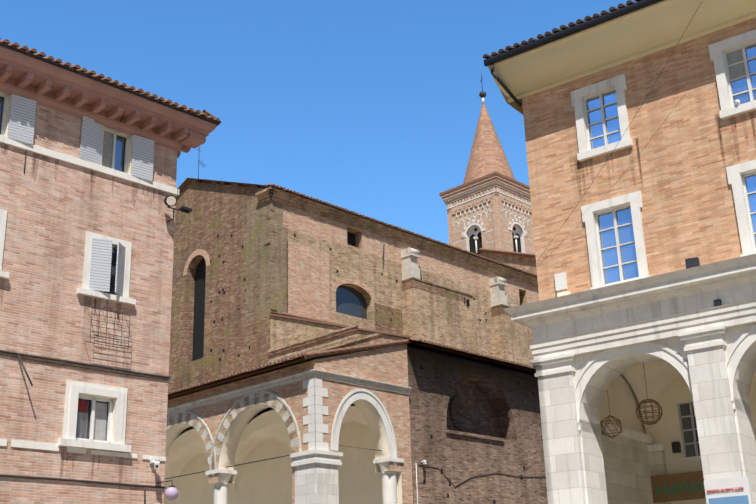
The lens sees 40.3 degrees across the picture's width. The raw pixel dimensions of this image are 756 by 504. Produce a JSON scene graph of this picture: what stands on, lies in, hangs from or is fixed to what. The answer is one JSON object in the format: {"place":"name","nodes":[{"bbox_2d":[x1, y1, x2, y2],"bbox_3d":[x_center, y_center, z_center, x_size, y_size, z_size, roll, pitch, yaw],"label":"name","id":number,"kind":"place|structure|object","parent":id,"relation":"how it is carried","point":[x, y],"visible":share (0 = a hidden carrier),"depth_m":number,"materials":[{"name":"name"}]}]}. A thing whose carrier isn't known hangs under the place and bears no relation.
{"place":"outdoors","nodes":[
{"label":"outdoors","id":0,"kind":"place"},
{"bbox_2d":[0,37,220,503],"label":"building","id":1,"kind":"structure","parent":0,"point":[88,166],"depth_m":25.90,"materials":[{"name":"brick"}]},
{"bbox_2d":[150,458,159,468],"bbox_3d":[-5.556,5.306,25.797,0.224,0.299,0.450,9,-22,-28],"label":"security camera","id":2,"kind":"object","parent":1,"relation":"attached to","point":[155,463],"visible":0.96,"depth_m":25.71,"materials":[{"name":"white paint"}]},
{"bbox_2d":[156,480,178,499],"bbox_3d":[-5.275,5.978,25.833,0.531,0.503,0.331,8,-22,-27],"label":"lantern","id":3,"kind":"object","parent":1,"relation":"attached to","point":[171,492],"visible":0.96,"depth_m":25.75,"materials":[{"name":"glass"}]},
{"bbox_2d":[164,195,191,222],"bbox_3d":[-5.484,-1.194,28.263,0.797,0.706,0.498,6,-21,-21],"label":"floodlight","id":4,"kind":"object","parent":1,"relation":"attached to","point":[170,201],"visible":1,"depth_m":28.09,"materials":[{"name":"metal"}]},
{"bbox_2d":[0,0,635,243],"label":"sky","id":5,"kind":"structure","parent":0,"point":[370,108],"materials":[{"name":"blue"}]},
{"label":"ground","id":6,"kind":"structure","parent":0,"visible":0},
{"bbox_2d":[164,178,547,503],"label":"church","id":7,"kind":"structure","parent":6,"relation":"on","point":[322,352],"depth_m":55.68,"materials":[{"name":"brick"}]},
{"bbox_2d":[198,146,206,178],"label":"roof antenna","id":8,"kind":"structure","parent":7,"relation":"on","point":[199,163],"depth_m":68.01,"materials":[{"name":"metal"}]},
{"bbox_2d":[439,74,534,253],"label":"bell tower","id":9,"kind":"structure","parent":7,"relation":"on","point":[487,202],"depth_m":100.47,"materials":[{"name":"brick"}]},
{"bbox_2d":[475,248,536,274],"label":"church choir","id":10,"kind":"structure","parent":7,"relation":"attached to","point":[524,261],"depth_m":84.72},
{"bbox_2d":[483,0,755,503],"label":"building","id":11,"kind":"structure","parent":6,"relation":"on","point":[671,189],"depth_m":26.47,"materials":[{"name":"brick"}]},
{"bbox_2d":[538,3,739,305],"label":"electrical fixtures","id":12,"kind":"object","parent":11,"relation":"on","point":[560,281],"visible":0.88,"depth_m":26.68,"materials":[{"name":"metal"}]},
{"bbox_2d":[650,471,752,503],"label":"signs","id":13,"kind":"object","parent":11,"relation":"attached to","point":[741,496],"visible":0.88,"depth_m":28.92,"materials":[{"name":"brown wood"}]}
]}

